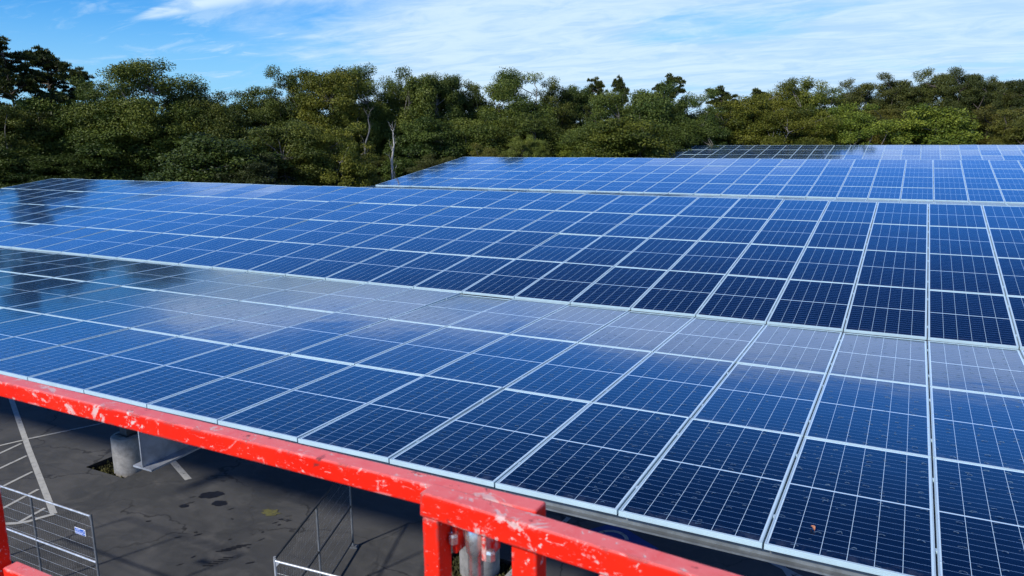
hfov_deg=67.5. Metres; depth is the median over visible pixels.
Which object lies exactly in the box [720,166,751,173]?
solar panel
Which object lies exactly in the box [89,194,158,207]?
solar panel
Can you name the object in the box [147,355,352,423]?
solar panel
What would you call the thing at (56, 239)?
solar panel
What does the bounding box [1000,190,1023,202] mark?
solar panel
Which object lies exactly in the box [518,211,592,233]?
solar panel
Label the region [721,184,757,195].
solar panel
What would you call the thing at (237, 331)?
solar panel
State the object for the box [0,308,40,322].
solar panel
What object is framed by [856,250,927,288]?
solar panel
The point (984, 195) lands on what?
solar panel
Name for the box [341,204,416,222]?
solar panel
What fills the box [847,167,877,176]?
solar panel
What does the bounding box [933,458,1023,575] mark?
solar panel
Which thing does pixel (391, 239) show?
solar panel
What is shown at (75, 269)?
solar panel
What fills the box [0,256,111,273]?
solar panel
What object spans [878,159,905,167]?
solar panel
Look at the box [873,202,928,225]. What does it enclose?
solar panel
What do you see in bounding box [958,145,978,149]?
solar panel
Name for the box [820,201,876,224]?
solar panel
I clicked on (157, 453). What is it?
carport
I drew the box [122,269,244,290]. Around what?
solar panel
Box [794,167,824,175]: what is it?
solar panel
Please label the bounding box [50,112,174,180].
oak tree
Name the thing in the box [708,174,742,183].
solar panel
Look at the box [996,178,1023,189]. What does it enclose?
solar panel
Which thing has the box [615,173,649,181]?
solar panel
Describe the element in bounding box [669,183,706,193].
solar panel
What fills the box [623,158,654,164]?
solar panel
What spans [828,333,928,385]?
solar panel
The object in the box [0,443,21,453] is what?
road marking
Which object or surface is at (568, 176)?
solar panel
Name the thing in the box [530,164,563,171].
solar panel
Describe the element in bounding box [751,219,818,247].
solar panel
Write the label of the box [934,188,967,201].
solar panel
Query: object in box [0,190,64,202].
solar panel
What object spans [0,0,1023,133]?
sky
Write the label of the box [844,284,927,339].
solar panel
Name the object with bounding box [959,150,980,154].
solar panel
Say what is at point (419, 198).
solar panel
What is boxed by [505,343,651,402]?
solar panel
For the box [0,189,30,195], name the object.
solar panel
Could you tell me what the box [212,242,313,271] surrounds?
solar panel
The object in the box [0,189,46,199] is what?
solar panel
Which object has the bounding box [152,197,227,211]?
solar panel
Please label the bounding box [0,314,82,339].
solar panel
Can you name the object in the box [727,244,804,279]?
solar panel
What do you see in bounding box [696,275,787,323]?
solar panel
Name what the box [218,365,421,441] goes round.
solar panel
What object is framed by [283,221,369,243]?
solar panel
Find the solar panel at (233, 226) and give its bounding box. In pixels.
[192,216,278,236]
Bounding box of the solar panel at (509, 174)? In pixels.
[490,171,526,178]
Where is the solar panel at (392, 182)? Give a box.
[376,177,415,185]
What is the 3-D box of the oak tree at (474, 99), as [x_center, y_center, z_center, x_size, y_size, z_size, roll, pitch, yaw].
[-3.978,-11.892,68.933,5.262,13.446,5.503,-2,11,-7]
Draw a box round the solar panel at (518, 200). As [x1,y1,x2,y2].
[484,192,549,208]
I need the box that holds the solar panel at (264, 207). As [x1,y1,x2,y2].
[226,199,302,215]
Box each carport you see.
[11,207,1019,575]
[869,171,967,338]
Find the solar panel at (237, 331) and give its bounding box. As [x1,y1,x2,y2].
[180,307,330,344]
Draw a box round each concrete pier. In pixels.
[110,431,142,477]
[459,547,499,575]
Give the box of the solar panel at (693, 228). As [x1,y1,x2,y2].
[650,216,720,241]
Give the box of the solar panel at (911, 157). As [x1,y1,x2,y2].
[901,155,920,159]
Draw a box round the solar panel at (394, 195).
[359,188,427,203]
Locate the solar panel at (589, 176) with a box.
[572,172,605,180]
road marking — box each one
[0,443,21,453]
[0,456,26,468]
[0,471,31,487]
[3,489,38,508]
[5,513,54,524]
[8,398,56,513]
[18,508,45,521]
[28,423,102,438]
[171,461,191,479]
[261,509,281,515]
[505,517,570,575]
[589,524,657,549]
[597,530,628,539]
[768,562,801,575]
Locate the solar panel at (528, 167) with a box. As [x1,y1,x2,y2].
[511,164,544,170]
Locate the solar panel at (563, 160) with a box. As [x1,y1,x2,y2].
[548,157,577,163]
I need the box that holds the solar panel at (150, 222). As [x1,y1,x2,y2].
[111,212,197,230]
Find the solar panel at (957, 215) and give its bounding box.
[928,204,986,227]
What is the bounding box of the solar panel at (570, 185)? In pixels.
[551,180,589,190]
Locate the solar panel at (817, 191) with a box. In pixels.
[806,185,841,197]
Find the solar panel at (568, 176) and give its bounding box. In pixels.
[550,172,586,179]
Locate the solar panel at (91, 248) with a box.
[62,231,160,255]
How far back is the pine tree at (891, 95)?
74.75 m
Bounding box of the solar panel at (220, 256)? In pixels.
[179,239,279,267]
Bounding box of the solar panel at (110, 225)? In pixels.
[87,211,172,229]
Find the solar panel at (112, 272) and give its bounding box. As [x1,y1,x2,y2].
[54,262,173,281]
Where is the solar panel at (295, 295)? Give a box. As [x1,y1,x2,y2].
[241,280,362,306]
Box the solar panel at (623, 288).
[571,267,667,309]
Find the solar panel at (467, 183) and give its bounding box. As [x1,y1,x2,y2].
[448,179,487,187]
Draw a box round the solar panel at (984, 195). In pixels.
[966,189,1004,202]
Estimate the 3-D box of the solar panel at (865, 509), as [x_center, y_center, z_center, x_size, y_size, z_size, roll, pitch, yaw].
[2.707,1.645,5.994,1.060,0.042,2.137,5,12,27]
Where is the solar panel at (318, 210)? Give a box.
[280,201,357,219]
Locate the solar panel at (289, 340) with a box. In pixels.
[233,312,387,354]
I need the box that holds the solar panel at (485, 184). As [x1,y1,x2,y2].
[467,179,507,188]
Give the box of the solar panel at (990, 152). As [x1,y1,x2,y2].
[979,150,1001,155]
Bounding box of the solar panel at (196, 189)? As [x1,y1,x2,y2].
[164,183,231,195]
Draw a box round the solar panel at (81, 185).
[52,180,114,190]
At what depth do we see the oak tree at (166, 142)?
56.16 m
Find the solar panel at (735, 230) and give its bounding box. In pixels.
[698,217,767,243]
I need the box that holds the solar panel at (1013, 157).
[1002,155,1023,159]
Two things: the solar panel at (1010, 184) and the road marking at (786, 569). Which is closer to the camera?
the road marking at (786, 569)
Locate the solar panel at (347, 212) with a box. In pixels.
[309,203,386,220]
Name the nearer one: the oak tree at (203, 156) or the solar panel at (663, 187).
the solar panel at (663, 187)
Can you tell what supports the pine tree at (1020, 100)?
on the ground
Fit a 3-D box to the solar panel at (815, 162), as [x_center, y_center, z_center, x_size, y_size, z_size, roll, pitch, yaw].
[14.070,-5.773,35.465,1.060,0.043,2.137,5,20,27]
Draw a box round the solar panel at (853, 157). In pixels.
[844,155,863,158]
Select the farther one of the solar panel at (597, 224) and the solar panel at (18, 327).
the solar panel at (597, 224)
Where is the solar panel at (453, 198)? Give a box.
[420,190,484,206]
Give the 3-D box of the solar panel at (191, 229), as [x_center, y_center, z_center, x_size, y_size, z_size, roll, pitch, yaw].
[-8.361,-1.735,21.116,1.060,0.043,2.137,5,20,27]
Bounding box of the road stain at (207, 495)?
[198,491,223,498]
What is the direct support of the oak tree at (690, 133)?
on the ground
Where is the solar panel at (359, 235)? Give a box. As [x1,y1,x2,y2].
[318,223,402,246]
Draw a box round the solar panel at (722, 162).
[707,158,737,165]
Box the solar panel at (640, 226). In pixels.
[603,214,674,237]
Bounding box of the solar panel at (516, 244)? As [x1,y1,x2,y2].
[471,231,557,258]
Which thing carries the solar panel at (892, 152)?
on the carport
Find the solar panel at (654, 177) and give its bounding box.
[636,173,671,181]
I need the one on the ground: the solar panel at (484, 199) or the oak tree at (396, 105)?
the oak tree at (396, 105)
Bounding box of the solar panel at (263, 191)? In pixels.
[231,185,296,198]
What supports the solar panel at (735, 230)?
on the carport at (157, 453)
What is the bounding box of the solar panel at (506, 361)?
[427,334,576,388]
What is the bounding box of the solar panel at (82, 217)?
[44,208,126,225]
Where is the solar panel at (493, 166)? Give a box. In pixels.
[474,163,508,170]
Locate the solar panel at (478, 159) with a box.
[462,157,493,162]
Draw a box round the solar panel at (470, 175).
[454,171,489,178]
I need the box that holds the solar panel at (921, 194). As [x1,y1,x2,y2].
[900,188,933,200]
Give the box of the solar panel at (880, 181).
[872,176,902,187]
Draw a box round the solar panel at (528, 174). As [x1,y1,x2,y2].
[510,171,546,178]
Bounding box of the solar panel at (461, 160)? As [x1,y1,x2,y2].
[446,157,477,162]
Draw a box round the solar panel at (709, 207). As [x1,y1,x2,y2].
[677,197,739,216]
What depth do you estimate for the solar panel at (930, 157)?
45.95 m
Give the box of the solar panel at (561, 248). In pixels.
[517,234,600,262]
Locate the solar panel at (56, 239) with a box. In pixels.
[12,227,109,250]
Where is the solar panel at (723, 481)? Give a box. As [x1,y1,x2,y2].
[618,418,802,547]
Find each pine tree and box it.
[0,35,71,139]
[15,44,85,132]
[59,65,94,106]
[583,77,608,126]
[611,75,629,109]
[651,72,686,116]
[697,84,751,144]
[747,87,768,136]
[828,77,885,144]
[838,102,907,190]
[861,72,927,120]
[896,67,973,119]
[941,66,1006,137]
[966,104,1023,144]
[969,74,1023,110]
[985,108,1023,144]
[998,79,1023,120]
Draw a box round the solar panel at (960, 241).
[928,226,994,256]
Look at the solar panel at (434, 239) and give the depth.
17.67 m
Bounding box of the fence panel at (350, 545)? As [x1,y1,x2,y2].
[273,482,358,575]
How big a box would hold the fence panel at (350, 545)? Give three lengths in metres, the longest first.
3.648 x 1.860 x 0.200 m
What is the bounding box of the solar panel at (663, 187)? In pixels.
[644,182,681,192]
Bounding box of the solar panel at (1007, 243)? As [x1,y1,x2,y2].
[988,228,1023,258]
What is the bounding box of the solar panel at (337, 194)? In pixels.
[304,187,370,201]
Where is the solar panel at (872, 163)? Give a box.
[852,159,879,167]
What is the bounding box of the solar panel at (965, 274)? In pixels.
[928,253,1004,295]
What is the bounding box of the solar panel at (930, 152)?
[921,150,939,154]
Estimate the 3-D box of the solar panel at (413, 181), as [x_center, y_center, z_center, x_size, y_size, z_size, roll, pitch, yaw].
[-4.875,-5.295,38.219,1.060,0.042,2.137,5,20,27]
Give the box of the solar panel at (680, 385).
[594,352,734,418]
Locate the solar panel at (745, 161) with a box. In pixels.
[730,158,759,165]
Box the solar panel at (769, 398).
[693,363,826,439]
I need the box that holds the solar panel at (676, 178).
[660,173,693,182]
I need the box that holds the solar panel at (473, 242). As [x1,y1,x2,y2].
[429,229,515,255]
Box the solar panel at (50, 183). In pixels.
[18,179,82,188]
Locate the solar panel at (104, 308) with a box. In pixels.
[46,290,194,320]
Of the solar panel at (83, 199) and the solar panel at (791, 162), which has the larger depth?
the solar panel at (791, 162)
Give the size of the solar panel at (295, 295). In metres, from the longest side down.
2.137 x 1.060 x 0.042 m
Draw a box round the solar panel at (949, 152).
[940,150,959,155]
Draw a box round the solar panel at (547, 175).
[530,172,565,179]
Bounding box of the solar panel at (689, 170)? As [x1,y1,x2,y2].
[674,166,705,173]
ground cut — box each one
[87,457,112,468]
[451,552,511,568]
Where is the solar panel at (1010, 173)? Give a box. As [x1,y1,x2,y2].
[992,169,1023,178]
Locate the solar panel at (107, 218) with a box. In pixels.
[64,209,147,226]
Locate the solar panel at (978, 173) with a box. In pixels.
[962,168,994,177]
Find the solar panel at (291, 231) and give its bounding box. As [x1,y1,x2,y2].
[251,220,336,241]
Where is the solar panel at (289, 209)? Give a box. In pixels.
[254,201,325,217]
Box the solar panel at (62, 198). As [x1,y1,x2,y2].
[29,192,101,204]
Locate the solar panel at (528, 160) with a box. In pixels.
[511,157,544,163]
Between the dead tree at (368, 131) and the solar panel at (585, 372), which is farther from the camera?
the dead tree at (368, 131)
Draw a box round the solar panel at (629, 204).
[595,195,658,213]
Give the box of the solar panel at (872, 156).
[862,155,881,159]
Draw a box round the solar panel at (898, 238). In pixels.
[865,223,928,252]
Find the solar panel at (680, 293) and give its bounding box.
[631,270,725,316]
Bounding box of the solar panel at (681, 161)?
[665,158,695,165]
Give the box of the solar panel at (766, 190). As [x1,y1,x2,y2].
[749,184,784,196]
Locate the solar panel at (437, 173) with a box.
[420,170,455,177]
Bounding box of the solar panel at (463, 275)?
[414,256,514,293]
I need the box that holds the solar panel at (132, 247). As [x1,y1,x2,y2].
[89,233,188,258]
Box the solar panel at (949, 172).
[933,168,963,177]
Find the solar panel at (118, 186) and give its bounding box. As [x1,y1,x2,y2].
[85,181,151,191]
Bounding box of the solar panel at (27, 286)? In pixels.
[0,278,82,296]
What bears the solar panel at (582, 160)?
on the carport at (927, 273)
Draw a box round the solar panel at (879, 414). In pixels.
[804,374,931,456]
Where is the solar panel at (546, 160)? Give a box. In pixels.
[529,157,561,163]
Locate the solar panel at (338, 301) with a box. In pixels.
[287,284,410,312]
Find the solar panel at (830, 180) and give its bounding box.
[814,176,846,185]
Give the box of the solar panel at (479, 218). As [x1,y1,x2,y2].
[441,208,517,228]
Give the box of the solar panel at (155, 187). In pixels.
[125,181,189,193]
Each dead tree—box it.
[359,108,371,163]
[385,121,396,179]
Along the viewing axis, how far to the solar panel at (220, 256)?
17.75 m
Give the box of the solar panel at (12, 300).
[0,281,119,307]
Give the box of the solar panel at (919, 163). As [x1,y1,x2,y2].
[905,160,932,167]
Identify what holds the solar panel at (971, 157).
on the carport
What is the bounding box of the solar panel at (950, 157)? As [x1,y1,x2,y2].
[941,155,960,160]
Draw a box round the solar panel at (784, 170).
[768,167,799,174]
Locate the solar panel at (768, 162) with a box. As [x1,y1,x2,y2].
[753,159,782,165]
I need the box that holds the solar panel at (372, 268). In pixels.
[326,250,426,283]
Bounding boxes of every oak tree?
[0,103,63,182]
[0,145,63,187]
[5,153,116,185]
[9,89,99,158]
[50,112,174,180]
[52,74,127,159]
[59,57,206,179]
[131,124,193,180]
[140,131,294,183]
[157,80,224,122]
[172,90,257,152]
[225,85,286,154]
[241,119,356,185]
[253,64,321,170]
[285,65,384,164]
[300,121,382,186]
[326,62,399,160]
[373,77,403,154]
[378,116,467,181]
[380,65,445,158]
[410,70,464,130]
[445,78,494,121]
[445,111,508,156]
[465,67,560,142]
[494,112,564,156]
[532,76,582,138]
[545,127,590,156]
[553,141,580,156]
[555,89,642,157]
[556,83,596,127]
[576,113,675,157]
[617,79,695,153]
[656,119,720,151]
[664,87,733,145]
[696,93,796,195]
[749,105,845,144]
[757,78,809,135]
[774,76,848,141]
[804,101,903,199]
[876,103,988,198]
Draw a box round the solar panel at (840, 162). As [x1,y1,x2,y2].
[826,159,854,166]
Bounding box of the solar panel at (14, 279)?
[0,274,51,285]
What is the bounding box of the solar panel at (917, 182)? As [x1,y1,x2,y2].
[902,177,932,187]
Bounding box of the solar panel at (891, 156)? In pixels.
[881,155,900,158]
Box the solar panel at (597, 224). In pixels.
[559,212,633,235]
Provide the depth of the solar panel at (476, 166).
41.35 m
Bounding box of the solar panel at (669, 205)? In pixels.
[635,196,698,215]
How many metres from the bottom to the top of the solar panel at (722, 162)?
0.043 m
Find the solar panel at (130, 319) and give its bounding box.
[86,295,239,328]
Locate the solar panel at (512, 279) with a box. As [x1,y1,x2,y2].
[462,259,561,298]
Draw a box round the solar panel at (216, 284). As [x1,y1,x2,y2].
[159,272,281,294]
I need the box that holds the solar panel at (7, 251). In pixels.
[0,248,29,254]
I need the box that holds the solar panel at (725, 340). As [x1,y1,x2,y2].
[654,317,764,363]
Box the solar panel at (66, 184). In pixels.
[38,179,95,189]
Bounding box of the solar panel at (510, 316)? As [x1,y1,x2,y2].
[447,299,567,333]
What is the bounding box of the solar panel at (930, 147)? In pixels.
[921,145,939,149]
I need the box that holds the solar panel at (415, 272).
[368,253,469,287]
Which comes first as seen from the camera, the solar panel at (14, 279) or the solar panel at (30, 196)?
the solar panel at (14, 279)
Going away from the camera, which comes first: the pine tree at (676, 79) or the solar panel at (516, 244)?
the solar panel at (516, 244)
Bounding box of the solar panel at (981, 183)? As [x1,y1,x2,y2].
[964,178,999,188]
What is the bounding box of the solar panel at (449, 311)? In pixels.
[390,295,508,326]
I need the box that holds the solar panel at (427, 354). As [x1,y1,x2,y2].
[355,327,508,375]
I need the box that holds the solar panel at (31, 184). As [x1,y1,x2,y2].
[3,178,62,188]
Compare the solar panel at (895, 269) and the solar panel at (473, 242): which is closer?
the solar panel at (895, 269)
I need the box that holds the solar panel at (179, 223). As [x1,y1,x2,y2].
[138,213,221,232]
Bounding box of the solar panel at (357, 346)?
[291,319,445,364]
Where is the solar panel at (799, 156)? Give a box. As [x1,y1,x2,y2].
[790,155,809,158]
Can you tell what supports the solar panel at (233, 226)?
on the carport at (157, 453)
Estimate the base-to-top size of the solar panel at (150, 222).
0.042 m
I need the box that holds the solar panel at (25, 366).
[0,329,176,379]
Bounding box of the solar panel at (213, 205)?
[176,197,251,212]
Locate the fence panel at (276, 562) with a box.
[273,558,337,575]
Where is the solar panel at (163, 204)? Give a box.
[131,196,202,210]
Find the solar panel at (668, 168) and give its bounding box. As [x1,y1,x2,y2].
[651,165,683,172]
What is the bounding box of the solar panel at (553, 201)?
[520,193,584,210]
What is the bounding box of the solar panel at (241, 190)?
[206,184,273,196]
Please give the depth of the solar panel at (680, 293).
12.92 m
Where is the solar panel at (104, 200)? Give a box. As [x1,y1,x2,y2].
[68,193,140,206]
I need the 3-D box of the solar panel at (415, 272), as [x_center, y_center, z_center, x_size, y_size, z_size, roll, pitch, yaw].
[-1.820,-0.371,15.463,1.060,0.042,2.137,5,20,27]
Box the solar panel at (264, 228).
[221,218,307,238]
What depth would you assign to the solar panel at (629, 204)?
19.86 m
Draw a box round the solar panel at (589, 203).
[555,194,621,211]
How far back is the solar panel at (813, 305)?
11.94 m
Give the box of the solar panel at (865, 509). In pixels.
[764,437,936,575]
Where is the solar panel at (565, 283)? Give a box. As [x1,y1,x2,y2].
[515,262,613,303]
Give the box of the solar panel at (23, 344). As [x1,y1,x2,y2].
[0,321,128,359]
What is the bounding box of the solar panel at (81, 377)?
[28,337,228,392]
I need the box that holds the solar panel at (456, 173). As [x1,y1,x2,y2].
[435,170,473,177]
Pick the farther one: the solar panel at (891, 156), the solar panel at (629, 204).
the solar panel at (891, 156)
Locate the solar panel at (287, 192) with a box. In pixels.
[253,185,320,199]
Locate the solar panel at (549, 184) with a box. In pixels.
[529,180,568,189]
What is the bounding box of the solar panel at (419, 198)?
[388,189,456,204]
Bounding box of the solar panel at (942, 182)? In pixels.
[934,177,965,188]
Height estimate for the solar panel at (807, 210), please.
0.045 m
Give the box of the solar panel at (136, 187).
[107,181,166,192]
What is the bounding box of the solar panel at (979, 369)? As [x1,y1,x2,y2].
[928,341,1023,397]
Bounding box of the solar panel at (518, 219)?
[479,209,553,230]
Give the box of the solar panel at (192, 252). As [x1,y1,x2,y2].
[147,237,248,264]
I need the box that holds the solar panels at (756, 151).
[0,145,1023,358]
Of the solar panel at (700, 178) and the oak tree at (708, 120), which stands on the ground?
the oak tree at (708, 120)
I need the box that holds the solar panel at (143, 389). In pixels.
[84,345,288,407]
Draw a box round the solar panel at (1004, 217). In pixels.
[982,205,1023,229]
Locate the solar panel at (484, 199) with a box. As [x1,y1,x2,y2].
[450,191,517,207]
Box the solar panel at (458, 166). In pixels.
[441,163,476,169]
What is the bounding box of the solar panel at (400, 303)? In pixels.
[339,288,459,318]
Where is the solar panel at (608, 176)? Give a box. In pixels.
[592,172,626,180]
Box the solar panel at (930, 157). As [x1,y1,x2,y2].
[921,155,940,159]
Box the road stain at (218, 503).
[211,501,226,505]
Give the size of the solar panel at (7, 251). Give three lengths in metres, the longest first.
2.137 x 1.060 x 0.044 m
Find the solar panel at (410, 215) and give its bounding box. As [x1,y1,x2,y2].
[373,205,448,224]
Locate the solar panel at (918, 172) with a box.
[904,168,933,176]
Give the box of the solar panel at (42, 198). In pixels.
[11,191,79,203]
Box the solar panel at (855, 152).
[846,150,865,154]
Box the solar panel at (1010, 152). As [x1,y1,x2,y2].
[1000,150,1022,154]
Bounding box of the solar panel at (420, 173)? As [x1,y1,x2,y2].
[402,170,437,176]
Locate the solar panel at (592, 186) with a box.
[573,181,612,191]
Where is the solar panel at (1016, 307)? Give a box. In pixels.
[1006,296,1023,349]
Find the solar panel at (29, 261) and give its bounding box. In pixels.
[0,253,82,268]
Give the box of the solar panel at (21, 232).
[0,224,60,240]
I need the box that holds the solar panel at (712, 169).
[696,166,728,173]
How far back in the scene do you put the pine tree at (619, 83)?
64.03 m
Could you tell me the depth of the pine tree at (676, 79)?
65.30 m
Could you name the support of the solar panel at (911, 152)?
on the carport
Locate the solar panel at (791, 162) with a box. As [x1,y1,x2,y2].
[776,159,806,166]
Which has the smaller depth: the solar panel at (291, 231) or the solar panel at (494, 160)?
the solar panel at (291, 231)
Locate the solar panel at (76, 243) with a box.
[36,230,133,252]
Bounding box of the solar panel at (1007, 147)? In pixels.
[997,145,1019,149]
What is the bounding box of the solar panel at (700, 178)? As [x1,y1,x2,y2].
[683,174,717,182]
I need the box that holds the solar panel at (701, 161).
[685,158,715,165]
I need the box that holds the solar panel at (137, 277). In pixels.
[88,265,209,285]
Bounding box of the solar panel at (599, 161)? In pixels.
[586,158,615,164]
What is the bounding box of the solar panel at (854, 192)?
[837,186,870,198]
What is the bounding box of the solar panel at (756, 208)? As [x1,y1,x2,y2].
[722,198,783,219]
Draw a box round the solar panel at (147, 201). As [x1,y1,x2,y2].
[107,195,180,208]
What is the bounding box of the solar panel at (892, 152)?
[883,150,901,154]
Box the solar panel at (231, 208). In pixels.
[201,199,274,214]
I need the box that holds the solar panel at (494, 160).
[479,157,510,163]
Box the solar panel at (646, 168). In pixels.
[629,165,662,172]
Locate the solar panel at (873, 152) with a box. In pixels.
[864,150,883,154]
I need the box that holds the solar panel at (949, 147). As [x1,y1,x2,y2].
[940,145,958,149]
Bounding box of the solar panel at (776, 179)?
[760,175,792,184]
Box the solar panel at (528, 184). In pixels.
[508,179,547,189]
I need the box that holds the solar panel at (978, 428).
[929,387,1023,471]
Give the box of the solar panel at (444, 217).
[406,207,480,226]
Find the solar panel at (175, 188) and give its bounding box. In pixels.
[144,182,207,194]
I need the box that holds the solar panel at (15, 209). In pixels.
[0,204,41,214]
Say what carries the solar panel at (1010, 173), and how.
on the carport at (927, 273)
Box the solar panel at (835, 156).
[825,155,844,158]
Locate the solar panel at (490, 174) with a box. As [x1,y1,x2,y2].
[471,171,508,178]
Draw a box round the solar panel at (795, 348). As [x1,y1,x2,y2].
[737,324,841,373]
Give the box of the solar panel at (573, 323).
[510,305,628,342]
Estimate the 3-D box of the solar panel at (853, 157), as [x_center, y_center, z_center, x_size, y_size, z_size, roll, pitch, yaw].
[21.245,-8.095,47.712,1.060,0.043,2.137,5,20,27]
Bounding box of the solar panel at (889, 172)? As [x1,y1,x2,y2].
[875,167,904,176]
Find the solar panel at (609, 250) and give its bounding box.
[565,236,647,266]
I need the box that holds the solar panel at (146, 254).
[117,235,217,261]
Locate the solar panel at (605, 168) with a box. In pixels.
[588,165,620,172]
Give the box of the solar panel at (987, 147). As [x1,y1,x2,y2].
[978,145,998,149]
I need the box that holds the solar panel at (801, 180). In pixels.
[786,175,818,184]
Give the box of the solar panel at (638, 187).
[619,182,657,192]
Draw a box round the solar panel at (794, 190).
[777,185,812,196]
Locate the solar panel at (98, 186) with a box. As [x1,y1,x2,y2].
[68,180,134,191]
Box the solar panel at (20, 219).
[2,206,83,222]
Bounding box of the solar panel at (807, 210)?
[770,200,828,220]
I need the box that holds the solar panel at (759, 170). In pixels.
[743,166,775,174]
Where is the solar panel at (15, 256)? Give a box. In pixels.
[0,251,58,261]
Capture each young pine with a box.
[195,152,293,184]
[370,154,390,183]
[403,153,454,172]
[470,142,504,156]
[501,135,535,156]
[526,134,550,156]
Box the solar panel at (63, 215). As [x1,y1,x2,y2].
[21,207,105,223]
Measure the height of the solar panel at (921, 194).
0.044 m
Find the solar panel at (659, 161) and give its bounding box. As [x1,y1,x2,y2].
[644,158,674,164]
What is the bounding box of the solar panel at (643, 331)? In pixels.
[579,311,693,352]
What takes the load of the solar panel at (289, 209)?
on the carport at (157, 453)
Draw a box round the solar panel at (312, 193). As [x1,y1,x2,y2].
[281,186,346,200]
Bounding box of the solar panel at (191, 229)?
[164,215,248,234]
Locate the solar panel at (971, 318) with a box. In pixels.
[928,290,1018,348]
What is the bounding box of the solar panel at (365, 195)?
[333,188,398,202]
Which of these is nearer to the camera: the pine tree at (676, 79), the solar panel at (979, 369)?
the solar panel at (979, 369)
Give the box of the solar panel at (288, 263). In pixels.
[248,244,349,275]
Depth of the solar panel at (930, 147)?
49.38 m
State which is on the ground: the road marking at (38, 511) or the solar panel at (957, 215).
the road marking at (38, 511)
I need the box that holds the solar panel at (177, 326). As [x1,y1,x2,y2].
[131,301,284,336]
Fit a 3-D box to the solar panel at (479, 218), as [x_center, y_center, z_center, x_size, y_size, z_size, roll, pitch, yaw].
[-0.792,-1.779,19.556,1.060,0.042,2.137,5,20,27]
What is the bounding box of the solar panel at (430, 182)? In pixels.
[412,178,451,186]
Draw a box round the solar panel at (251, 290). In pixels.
[201,276,320,300]
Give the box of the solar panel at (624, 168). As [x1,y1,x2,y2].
[610,165,641,172]
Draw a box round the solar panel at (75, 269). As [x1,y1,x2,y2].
[24,259,141,277]
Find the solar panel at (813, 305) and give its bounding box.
[767,279,854,331]
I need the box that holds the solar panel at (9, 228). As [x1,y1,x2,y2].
[0,223,38,233]
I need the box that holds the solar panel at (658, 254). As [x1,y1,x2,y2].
[615,238,696,269]
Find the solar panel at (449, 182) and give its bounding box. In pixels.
[429,178,467,186]
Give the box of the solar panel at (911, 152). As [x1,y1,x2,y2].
[902,150,920,154]
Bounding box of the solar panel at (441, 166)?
[424,163,458,169]
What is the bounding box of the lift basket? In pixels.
[0,374,740,575]
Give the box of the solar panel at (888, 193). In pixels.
[868,187,901,199]
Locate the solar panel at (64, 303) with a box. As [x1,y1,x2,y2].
[7,286,153,313]
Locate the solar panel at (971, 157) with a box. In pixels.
[961,155,981,159]
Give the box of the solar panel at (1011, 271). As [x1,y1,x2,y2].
[996,257,1023,296]
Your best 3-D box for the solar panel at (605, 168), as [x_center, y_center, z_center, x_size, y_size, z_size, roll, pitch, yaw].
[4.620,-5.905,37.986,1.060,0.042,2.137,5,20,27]
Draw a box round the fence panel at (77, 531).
[0,485,99,575]
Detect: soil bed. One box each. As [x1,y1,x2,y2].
[92,460,127,477]
[452,554,511,575]
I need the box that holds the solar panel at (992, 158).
[981,156,1003,159]
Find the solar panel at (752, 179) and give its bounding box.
[733,175,767,184]
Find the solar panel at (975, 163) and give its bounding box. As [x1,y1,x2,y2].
[961,160,991,168]
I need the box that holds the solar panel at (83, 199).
[48,192,120,205]
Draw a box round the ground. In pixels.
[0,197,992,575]
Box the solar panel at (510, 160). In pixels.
[497,157,527,163]
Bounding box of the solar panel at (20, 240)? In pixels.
[0,225,85,247]
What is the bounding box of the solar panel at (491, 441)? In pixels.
[390,389,589,486]
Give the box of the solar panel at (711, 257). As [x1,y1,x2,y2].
[670,241,749,274]
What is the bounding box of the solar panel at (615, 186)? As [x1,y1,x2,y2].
[596,181,633,191]
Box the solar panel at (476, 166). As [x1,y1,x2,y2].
[459,163,490,169]
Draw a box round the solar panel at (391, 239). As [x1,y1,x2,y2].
[352,225,438,249]
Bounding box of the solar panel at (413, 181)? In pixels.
[393,177,431,186]
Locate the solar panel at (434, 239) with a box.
[389,227,476,252]
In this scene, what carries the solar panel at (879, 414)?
on the carport at (157, 453)
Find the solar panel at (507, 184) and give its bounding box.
[487,179,527,188]
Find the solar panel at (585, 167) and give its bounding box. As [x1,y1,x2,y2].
[568,164,600,171]
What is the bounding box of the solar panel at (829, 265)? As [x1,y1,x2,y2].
[789,247,863,284]
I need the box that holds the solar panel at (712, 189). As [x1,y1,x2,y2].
[694,183,731,194]
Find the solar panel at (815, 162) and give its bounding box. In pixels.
[801,159,830,166]
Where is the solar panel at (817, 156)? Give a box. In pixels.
[807,155,826,158]
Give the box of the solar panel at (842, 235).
[806,221,871,250]
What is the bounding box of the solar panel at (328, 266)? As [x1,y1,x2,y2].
[286,247,387,279]
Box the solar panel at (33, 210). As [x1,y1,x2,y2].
[0,205,64,220]
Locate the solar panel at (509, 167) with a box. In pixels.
[492,164,526,170]
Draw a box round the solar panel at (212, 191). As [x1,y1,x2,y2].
[184,184,251,196]
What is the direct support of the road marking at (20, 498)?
on the ground
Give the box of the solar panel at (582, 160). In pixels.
[566,157,597,164]
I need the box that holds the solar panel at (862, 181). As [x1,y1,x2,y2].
[842,176,874,186]
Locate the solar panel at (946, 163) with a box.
[933,160,961,167]
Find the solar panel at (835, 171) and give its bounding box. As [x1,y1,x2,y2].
[820,167,850,175]
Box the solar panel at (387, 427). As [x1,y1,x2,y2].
[298,375,502,462]
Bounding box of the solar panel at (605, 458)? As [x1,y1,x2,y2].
[495,402,689,514]
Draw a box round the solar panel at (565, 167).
[548,164,580,171]
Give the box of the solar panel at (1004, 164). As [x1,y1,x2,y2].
[989,160,1021,168]
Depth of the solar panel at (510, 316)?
12.04 m
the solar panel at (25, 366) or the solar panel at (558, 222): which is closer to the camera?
the solar panel at (25, 366)
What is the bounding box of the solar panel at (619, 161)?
[603,158,634,164]
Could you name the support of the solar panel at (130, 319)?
on the carport at (157, 453)

